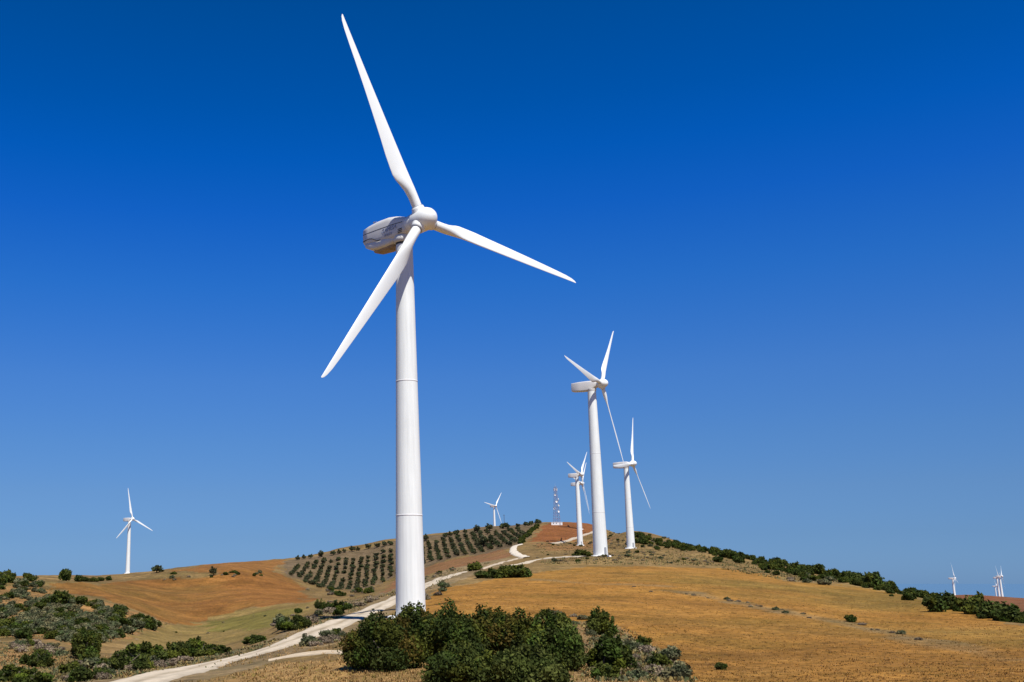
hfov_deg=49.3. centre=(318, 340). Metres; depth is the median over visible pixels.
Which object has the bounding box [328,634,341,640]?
dry shrub
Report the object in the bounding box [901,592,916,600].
evergreen bush
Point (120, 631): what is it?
scrub bush
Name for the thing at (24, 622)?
scrub bush
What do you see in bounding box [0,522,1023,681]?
terrain
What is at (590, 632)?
heath shrub
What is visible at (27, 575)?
evergreen shrub
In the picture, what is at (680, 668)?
heath shrub
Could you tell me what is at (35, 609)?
scrub bush
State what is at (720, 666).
shrub
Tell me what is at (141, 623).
scrub bush
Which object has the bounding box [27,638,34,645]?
evergreen shrub
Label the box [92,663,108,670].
dry shrub
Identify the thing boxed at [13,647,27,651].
dry shrub
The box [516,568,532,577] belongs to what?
shrub
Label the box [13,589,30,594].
scrub bush
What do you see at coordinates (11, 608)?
scrub bush
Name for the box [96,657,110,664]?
evergreen shrub
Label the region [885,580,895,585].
evergreen bush
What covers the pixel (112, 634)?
scrub bush
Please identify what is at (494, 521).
wind turbine
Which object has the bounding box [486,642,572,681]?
shrub
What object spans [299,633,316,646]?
heath shrub
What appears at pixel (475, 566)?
shrub
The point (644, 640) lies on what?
shrub
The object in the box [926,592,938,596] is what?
evergreen bush
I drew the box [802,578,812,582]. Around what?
heath shrub
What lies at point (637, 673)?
heath shrub
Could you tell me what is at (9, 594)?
scrub bush
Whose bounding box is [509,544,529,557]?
dirt track
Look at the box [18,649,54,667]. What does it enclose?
shrub
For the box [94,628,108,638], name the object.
scrub bush
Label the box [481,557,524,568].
path
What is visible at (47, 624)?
scrub bush
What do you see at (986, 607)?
shrub
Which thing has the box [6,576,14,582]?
evergreen shrub
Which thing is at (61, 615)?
scrub bush
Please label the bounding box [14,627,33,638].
scrub bush
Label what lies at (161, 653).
evergreen shrub
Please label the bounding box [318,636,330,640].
dry shrub
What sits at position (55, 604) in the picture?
scrub bush
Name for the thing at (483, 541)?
tree
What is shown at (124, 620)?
scrub bush
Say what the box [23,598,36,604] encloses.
scrub bush
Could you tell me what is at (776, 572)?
evergreen shrub
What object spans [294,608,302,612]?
evergreen shrub
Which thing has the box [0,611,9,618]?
scrub bush
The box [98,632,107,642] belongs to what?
scrub bush
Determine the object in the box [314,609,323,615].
heath shrub
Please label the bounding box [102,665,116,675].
heath shrub
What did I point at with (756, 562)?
evergreen bush
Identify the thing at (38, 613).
scrub bush
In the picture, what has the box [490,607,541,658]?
shrub
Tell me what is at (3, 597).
scrub bush
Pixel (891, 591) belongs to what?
evergreen bush
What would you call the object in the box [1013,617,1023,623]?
evergreen bush
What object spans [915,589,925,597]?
evergreen bush
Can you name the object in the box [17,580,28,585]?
evergreen shrub
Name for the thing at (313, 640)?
heath shrub
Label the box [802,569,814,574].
evergreen bush
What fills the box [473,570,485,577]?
shrub
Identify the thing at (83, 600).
scrub bush
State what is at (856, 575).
evergreen bush
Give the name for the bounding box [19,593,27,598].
scrub bush
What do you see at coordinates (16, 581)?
evergreen shrub
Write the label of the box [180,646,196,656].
evergreen shrub
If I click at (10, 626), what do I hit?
scrub bush
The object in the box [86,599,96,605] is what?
scrub bush
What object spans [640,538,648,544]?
evergreen bush
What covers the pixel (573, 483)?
wind turbine
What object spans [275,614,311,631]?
shrub
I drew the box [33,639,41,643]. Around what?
dry shrub
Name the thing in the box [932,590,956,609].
shrub
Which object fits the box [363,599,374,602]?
dry shrub
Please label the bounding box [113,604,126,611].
shrub
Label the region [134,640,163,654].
shrub
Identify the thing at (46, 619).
scrub bush
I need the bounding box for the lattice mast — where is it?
[553,487,559,521]
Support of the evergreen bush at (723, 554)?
on the terrain at (200, 601)
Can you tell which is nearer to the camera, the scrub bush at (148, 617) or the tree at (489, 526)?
the scrub bush at (148, 617)
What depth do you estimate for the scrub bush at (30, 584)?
434.48 m
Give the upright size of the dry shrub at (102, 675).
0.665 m
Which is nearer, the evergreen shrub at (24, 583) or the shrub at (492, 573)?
the shrub at (492, 573)
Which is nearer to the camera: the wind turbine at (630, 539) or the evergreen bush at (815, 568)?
the evergreen bush at (815, 568)
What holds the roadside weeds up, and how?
on the terrain at (200, 601)
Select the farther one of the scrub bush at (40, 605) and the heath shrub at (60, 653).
the scrub bush at (40, 605)
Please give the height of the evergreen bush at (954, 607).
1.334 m
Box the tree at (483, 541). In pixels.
[478,535,487,546]
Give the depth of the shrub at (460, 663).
47.54 m
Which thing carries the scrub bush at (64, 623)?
on the terrain at (200, 601)
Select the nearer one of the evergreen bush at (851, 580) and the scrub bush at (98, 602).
the evergreen bush at (851, 580)
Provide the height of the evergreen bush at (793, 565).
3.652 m
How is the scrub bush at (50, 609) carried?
on the terrain at (200, 601)
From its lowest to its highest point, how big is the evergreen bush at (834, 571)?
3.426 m
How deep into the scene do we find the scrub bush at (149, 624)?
329.15 m
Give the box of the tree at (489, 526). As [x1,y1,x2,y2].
[485,523,492,530]
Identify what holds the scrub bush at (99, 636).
on the terrain at (200, 601)
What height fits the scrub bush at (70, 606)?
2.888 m
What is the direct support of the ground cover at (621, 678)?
on the terrain at (200, 601)
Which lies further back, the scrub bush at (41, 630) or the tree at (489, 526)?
the tree at (489, 526)
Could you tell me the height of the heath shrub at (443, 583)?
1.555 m
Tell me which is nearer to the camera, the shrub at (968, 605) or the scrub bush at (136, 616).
the shrub at (968, 605)
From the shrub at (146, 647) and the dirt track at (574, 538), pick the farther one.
the dirt track at (574, 538)
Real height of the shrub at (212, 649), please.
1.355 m
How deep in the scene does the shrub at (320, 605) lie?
237.82 m
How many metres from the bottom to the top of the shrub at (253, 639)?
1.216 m
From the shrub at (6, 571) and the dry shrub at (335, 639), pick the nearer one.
the dry shrub at (335, 639)
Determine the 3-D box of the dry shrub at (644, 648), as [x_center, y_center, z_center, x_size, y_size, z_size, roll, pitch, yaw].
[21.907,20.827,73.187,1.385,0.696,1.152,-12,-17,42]
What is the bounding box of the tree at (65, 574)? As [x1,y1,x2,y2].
[58,568,71,580]
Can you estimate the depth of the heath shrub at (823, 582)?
213.63 m
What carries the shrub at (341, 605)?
on the terrain at (200, 601)
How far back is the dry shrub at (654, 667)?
54.53 m
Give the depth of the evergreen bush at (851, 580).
221.09 m
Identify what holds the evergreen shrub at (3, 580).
on the terrain at (200, 601)
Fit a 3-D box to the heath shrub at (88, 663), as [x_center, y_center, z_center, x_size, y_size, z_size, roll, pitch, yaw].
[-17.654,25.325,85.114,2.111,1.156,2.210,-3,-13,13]
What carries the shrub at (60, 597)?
on the terrain at (200, 601)
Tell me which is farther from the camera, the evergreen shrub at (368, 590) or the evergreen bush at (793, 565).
the evergreen shrub at (368, 590)
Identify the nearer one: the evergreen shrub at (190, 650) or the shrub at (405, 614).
the shrub at (405, 614)
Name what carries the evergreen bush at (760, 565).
on the terrain at (200, 601)
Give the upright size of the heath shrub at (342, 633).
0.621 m
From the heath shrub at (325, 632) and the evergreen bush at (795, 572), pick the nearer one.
the heath shrub at (325, 632)
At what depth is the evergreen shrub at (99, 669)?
70.80 m
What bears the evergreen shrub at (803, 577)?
on the terrain at (200, 601)
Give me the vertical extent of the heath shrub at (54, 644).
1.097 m
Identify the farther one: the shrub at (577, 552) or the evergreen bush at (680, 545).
the evergreen bush at (680, 545)
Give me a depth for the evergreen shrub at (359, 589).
455.98 m
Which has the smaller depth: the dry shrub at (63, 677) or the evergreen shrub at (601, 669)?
the evergreen shrub at (601, 669)
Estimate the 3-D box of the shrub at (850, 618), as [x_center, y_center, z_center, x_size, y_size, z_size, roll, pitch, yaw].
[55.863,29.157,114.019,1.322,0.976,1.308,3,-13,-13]
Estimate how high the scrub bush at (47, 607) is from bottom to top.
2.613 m
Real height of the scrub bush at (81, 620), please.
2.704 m
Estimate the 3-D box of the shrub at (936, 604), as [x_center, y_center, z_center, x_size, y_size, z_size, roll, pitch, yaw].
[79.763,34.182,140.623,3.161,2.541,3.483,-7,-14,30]
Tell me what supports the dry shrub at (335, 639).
on the terrain at (200, 601)
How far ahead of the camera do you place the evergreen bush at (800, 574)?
254.68 m
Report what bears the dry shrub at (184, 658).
on the terrain at (200, 601)
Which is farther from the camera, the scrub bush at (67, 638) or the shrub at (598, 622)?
the scrub bush at (67, 638)
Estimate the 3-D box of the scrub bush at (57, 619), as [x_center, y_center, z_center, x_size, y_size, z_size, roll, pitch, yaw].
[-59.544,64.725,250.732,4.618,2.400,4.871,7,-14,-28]
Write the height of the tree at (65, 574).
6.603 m
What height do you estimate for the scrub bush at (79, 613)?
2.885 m
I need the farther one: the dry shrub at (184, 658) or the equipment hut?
the equipment hut
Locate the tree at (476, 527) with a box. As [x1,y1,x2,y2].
[473,524,480,531]
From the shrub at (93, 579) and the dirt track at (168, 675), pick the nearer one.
the dirt track at (168, 675)
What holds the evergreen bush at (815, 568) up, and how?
on the terrain at (200, 601)
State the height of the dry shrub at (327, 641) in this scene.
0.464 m
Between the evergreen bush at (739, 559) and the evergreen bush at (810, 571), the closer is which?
the evergreen bush at (810, 571)
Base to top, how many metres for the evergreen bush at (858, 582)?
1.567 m
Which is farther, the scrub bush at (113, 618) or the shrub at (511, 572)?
the scrub bush at (113, 618)
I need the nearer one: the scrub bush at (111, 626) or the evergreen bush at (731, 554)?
the scrub bush at (111, 626)
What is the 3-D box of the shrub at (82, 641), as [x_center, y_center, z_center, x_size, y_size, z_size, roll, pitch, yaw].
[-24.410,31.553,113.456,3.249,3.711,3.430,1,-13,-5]
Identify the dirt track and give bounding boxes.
[111,571,467,681]
[507,556,588,565]
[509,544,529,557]
[552,531,592,543]
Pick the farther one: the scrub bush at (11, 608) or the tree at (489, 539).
the tree at (489, 539)
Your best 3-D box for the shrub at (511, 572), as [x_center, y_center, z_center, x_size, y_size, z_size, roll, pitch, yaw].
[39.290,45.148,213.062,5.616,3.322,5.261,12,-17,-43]
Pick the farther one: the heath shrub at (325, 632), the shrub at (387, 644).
the heath shrub at (325, 632)
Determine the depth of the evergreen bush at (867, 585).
212.53 m
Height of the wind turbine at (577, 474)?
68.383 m
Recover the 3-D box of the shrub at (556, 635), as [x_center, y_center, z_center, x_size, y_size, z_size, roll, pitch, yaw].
[12.243,15.687,56.733,3.782,3.468,3.684,9,-15,-36]
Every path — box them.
[268,650,342,660]
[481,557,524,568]
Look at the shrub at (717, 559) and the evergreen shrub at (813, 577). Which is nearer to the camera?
the evergreen shrub at (813, 577)
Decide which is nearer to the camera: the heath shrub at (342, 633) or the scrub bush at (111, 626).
the heath shrub at (342, 633)
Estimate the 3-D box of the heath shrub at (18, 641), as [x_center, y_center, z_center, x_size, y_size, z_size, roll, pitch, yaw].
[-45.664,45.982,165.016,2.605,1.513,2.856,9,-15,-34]
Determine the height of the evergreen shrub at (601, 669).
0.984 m
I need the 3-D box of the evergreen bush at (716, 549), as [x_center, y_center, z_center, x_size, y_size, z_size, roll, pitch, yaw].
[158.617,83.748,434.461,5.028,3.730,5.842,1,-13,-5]
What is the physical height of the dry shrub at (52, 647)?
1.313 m
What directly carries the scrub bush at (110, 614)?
on the terrain at (200, 601)
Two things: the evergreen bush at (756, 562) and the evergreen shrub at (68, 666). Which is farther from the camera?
the evergreen bush at (756, 562)
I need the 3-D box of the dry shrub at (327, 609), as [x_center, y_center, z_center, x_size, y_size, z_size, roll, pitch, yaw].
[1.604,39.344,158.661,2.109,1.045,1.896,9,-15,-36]
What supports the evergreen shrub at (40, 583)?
on the terrain at (200, 601)
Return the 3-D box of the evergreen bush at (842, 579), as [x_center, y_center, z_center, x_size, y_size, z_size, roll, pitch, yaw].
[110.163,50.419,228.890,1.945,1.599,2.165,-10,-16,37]
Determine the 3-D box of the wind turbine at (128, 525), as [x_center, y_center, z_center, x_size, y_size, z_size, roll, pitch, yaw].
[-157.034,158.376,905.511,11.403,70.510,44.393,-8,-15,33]
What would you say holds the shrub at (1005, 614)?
on the terrain at (200, 601)
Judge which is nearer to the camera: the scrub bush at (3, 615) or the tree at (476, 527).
the scrub bush at (3, 615)
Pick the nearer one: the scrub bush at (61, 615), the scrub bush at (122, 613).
the scrub bush at (61, 615)
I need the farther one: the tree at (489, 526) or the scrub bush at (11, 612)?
the tree at (489, 526)
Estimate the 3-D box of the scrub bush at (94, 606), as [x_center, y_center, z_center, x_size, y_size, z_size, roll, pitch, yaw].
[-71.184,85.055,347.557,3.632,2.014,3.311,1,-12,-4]
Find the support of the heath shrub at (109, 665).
on the terrain at (200, 601)
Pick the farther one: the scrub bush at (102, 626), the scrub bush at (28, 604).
the scrub bush at (28, 604)
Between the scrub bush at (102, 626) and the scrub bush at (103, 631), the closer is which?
the scrub bush at (103, 631)
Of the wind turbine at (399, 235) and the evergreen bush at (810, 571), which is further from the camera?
the evergreen bush at (810, 571)
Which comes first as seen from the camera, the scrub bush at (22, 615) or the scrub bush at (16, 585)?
the scrub bush at (22, 615)
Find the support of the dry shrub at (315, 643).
on the terrain at (200, 601)
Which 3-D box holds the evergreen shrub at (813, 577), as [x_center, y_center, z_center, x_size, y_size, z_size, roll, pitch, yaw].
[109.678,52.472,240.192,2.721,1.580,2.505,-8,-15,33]
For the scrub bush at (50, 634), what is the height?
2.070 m
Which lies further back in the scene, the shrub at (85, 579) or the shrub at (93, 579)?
the shrub at (93, 579)
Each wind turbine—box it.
[117,490,150,573]
[321,14,575,618]
[485,494,500,525]
[564,331,623,556]
[567,453,588,545]
[571,464,588,529]
[613,421,649,548]
[948,565,956,594]
[993,566,999,595]
[995,572,1003,596]
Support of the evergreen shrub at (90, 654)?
on the terrain at (200, 601)
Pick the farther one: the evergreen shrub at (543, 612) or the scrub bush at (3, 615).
the scrub bush at (3, 615)
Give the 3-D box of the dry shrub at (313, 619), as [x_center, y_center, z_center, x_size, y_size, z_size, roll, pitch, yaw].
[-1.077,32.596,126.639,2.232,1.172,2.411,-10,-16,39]
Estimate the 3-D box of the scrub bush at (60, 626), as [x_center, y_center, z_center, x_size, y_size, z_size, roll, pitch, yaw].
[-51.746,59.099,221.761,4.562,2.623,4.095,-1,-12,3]
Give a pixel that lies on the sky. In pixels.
(796, 227)
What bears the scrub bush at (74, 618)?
on the terrain at (200, 601)
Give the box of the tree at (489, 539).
[487,536,496,544]
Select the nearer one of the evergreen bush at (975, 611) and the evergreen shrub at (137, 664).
the evergreen shrub at (137, 664)
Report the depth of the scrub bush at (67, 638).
184.94 m
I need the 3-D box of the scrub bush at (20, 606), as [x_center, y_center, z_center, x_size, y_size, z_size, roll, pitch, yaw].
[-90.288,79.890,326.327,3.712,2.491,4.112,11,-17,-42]
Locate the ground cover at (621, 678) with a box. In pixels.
[0,585,697,681]
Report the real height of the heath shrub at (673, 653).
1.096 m
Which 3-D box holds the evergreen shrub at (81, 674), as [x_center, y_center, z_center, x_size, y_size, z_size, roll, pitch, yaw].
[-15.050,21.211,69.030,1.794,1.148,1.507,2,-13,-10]
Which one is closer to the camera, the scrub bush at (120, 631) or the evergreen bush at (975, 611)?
the evergreen bush at (975, 611)
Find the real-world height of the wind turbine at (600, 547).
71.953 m
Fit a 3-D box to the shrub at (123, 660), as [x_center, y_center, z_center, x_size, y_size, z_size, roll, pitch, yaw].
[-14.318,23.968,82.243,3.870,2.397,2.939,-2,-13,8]
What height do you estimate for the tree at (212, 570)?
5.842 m
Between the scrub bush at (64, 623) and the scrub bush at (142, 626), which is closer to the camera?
the scrub bush at (64, 623)
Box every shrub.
[0,569,10,574]
[0,576,7,584]
[0,663,29,681]
[5,642,19,648]
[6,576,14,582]
[11,639,26,645]
[11,667,54,681]
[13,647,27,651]
[14,578,28,583]
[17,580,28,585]
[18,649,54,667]
[23,572,33,579]
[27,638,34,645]
[28,576,36,580]
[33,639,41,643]
[33,643,46,648]
[35,581,43,586]
[41,644,60,651]
[47,642,60,647]
[48,590,71,603]
[54,649,68,655]
[58,659,83,673]
[58,675,68,680]
[68,666,95,681]
[70,625,101,656]
[74,575,82,581]
[77,650,101,660]
[80,657,100,668]
[81,577,89,581]
[89,577,98,581]
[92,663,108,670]
[93,666,113,678]
[95,672,116,678]
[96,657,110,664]
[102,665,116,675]
[106,662,123,669]
[110,641,155,669]
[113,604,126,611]
[132,659,150,669]
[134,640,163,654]
[149,655,160,660]
[151,649,169,660]
[151,660,167,667]
[159,642,189,658]
[165,660,178,665]
[175,635,211,656]
[177,655,193,660]
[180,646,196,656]
[200,644,232,655]
[242,634,266,644]
[272,613,290,621]
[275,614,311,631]
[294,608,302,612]
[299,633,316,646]
[304,616,318,622]
[306,638,321,644]
[308,641,323,645]
[313,598,330,609]
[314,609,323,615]
[318,629,335,636]
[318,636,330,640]
[322,607,334,612]
[322,640,333,643]
[326,600,353,609]
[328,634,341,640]
[331,637,340,640]
[332,608,343,614]
[335,608,432,671]
[337,631,345,636]
[354,587,362,592]
[354,602,365,606]
[363,587,373,592]
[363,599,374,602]
[391,601,441,658]
[410,597,490,660]
[420,640,504,681]
[437,580,451,587]
[466,602,506,656]
[467,561,482,570]
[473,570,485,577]
[482,567,505,578]
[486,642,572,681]
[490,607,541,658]
[498,564,513,577]
[502,563,531,577]
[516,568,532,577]
[518,607,589,671]
[534,607,554,617]
[571,549,592,555]
[576,615,587,619]
[585,629,595,634]
[586,606,618,634]
[587,631,637,669]
[589,636,598,640]
[590,661,620,677]
[623,638,644,648]
[625,668,648,679]
[634,634,651,644]
[634,645,654,652]
[645,663,664,673]
[647,651,673,665]
[658,645,681,660]
[661,660,692,678]
[712,556,722,562]
[714,662,727,669]
[771,570,779,574]
[800,574,810,579]
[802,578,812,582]
[809,575,820,580]
[816,579,831,584]
[824,576,836,580]
[844,614,856,622]
[862,571,884,587]
[895,630,905,633]
[921,595,948,611]
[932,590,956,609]
[955,590,986,614]
[976,600,1020,618]
[988,606,1021,621]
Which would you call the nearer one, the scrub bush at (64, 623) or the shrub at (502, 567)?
the shrub at (502, 567)
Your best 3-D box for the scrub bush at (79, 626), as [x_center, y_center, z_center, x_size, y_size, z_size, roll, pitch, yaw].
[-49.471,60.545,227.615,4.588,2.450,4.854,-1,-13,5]
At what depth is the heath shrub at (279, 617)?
132.94 m
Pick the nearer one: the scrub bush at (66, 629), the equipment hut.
the scrub bush at (66, 629)
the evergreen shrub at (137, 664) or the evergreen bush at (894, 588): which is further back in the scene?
the evergreen bush at (894, 588)
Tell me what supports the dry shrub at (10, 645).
on the terrain at (200, 601)
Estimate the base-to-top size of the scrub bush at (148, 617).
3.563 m
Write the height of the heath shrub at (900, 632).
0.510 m
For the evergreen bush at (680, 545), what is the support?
on the terrain at (200, 601)
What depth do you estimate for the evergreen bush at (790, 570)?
287.57 m
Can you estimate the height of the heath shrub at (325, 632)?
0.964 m
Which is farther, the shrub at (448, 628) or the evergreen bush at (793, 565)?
the evergreen bush at (793, 565)
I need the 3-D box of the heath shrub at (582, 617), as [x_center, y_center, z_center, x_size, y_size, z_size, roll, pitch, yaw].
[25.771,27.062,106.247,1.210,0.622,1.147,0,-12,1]
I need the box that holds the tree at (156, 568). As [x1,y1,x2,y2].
[151,565,163,572]
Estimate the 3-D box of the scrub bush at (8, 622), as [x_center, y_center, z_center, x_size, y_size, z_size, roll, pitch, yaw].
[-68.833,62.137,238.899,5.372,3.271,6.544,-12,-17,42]
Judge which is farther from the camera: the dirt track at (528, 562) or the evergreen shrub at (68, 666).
the dirt track at (528, 562)
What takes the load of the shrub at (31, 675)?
on the terrain at (200, 601)
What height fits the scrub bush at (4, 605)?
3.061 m
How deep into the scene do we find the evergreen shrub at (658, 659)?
59.56 m
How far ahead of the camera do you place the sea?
22403.69 m
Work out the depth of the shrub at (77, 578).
476.96 m
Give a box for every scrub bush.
[0,596,9,599]
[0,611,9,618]
[0,616,18,626]
[0,627,10,635]
[1,603,12,607]
[3,591,14,597]
[3,607,18,614]
[4,610,15,616]
[7,624,20,628]
[13,584,23,587]
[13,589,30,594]
[14,603,23,609]
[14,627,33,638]
[18,612,31,619]
[18,620,34,626]
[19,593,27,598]
[21,621,38,628]
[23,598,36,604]
[24,602,32,606]
[27,581,38,586]
[29,606,40,611]
[32,611,40,616]
[33,601,46,608]
[34,627,47,633]
[41,597,49,602]
[41,605,54,609]
[41,617,55,621]
[43,608,58,612]
[43,630,59,638]
[44,621,54,630]
[46,602,60,606]
[50,616,66,622]
[53,613,69,617]
[54,607,64,611]
[55,621,71,625]
[56,624,73,628]
[57,618,72,623]
[58,626,70,635]
[58,632,74,641]
[66,603,82,610]
[66,616,79,623]
[74,624,91,627]
[75,596,87,604]
[75,611,84,616]
[75,617,90,624]
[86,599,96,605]
[86,631,102,642]
[90,601,104,605]
[91,604,101,608]
[93,623,109,629]
[94,615,108,622]
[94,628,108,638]
[96,607,112,611]
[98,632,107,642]
[104,612,119,618]
[105,630,117,638]
[107,616,119,621]
[107,622,121,627]
[108,624,116,629]
[112,609,126,616]
[114,628,126,637]
[119,617,132,625]
[122,624,137,633]
[130,613,144,619]
[131,620,145,627]
[133,619,145,628]
[144,615,155,622]
[144,620,156,629]
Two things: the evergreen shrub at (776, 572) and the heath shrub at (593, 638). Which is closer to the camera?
the heath shrub at (593, 638)
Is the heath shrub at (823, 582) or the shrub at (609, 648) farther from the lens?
the heath shrub at (823, 582)
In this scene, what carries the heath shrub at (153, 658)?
on the terrain at (200, 601)
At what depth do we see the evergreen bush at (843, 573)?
263.50 m
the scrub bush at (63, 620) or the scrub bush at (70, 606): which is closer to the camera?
the scrub bush at (63, 620)
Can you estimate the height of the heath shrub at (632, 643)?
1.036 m
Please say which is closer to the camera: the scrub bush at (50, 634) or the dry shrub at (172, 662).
the dry shrub at (172, 662)
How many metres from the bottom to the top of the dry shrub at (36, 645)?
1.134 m
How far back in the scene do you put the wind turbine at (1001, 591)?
1871.40 m
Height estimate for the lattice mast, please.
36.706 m
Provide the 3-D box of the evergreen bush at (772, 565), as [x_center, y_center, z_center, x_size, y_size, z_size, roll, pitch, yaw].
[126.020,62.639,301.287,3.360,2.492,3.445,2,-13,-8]
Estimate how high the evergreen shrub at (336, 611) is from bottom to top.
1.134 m
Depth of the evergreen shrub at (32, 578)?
450.33 m
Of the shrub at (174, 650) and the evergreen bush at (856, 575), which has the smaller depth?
the shrub at (174, 650)
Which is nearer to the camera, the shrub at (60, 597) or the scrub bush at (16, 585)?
the shrub at (60, 597)
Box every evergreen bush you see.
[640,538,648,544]
[676,542,688,548]
[709,546,720,551]
[718,551,729,557]
[727,551,742,558]
[733,556,744,562]
[751,559,759,564]
[758,562,765,567]
[767,562,778,569]
[777,559,788,565]
[786,561,803,568]
[786,567,794,573]
[792,569,801,575]
[798,571,807,576]
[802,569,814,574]
[808,563,825,573]
[823,568,839,576]
[837,577,846,582]
[840,571,853,576]
[848,572,863,578]
[849,578,861,584]
[854,580,862,585]
[861,582,871,587]
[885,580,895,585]
[885,585,897,592]
[885,589,895,593]
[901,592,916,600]
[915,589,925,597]
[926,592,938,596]
[951,604,961,611]
[972,608,980,613]
[976,613,987,618]
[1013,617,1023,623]
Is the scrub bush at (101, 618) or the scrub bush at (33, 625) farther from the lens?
the scrub bush at (101, 618)
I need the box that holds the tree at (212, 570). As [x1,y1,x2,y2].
[209,566,217,574]
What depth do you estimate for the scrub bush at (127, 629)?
249.22 m
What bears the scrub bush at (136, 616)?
on the terrain at (200, 601)
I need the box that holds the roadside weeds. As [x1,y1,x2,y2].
[379,529,837,596]
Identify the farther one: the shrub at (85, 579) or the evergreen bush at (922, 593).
the shrub at (85, 579)
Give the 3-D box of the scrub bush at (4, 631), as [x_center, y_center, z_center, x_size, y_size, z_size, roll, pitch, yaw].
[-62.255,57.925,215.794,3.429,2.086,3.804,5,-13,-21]
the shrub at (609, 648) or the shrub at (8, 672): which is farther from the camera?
the shrub at (8, 672)
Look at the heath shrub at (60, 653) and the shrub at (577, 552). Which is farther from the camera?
the shrub at (577, 552)
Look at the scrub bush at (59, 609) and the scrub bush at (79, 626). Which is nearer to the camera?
the scrub bush at (79, 626)
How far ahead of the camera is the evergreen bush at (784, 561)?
346.58 m
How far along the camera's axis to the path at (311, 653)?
76.13 m
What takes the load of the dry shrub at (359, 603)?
on the terrain at (200, 601)
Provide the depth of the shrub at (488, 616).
60.30 m
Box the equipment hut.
[551,522,562,524]
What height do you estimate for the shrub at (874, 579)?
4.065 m
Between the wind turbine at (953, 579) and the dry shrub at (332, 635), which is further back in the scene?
the wind turbine at (953, 579)
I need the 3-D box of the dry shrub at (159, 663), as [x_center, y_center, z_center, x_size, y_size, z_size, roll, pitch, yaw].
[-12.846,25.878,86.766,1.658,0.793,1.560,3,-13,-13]
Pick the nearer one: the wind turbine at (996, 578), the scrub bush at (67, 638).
the scrub bush at (67, 638)
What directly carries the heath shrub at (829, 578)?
on the terrain at (200, 601)
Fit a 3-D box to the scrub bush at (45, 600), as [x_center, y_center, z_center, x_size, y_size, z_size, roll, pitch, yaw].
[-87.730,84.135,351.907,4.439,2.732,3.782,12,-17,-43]
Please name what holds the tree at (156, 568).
on the terrain at (200, 601)
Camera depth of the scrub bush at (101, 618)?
259.89 m
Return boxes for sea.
[896,584,1023,597]
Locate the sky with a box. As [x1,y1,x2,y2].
[0,0,1023,583]
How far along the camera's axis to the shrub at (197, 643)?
102.88 m
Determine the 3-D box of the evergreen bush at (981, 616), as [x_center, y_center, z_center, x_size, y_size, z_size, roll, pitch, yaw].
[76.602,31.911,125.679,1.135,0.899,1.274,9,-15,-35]
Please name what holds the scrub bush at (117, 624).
on the terrain at (200, 601)
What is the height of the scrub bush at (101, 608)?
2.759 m

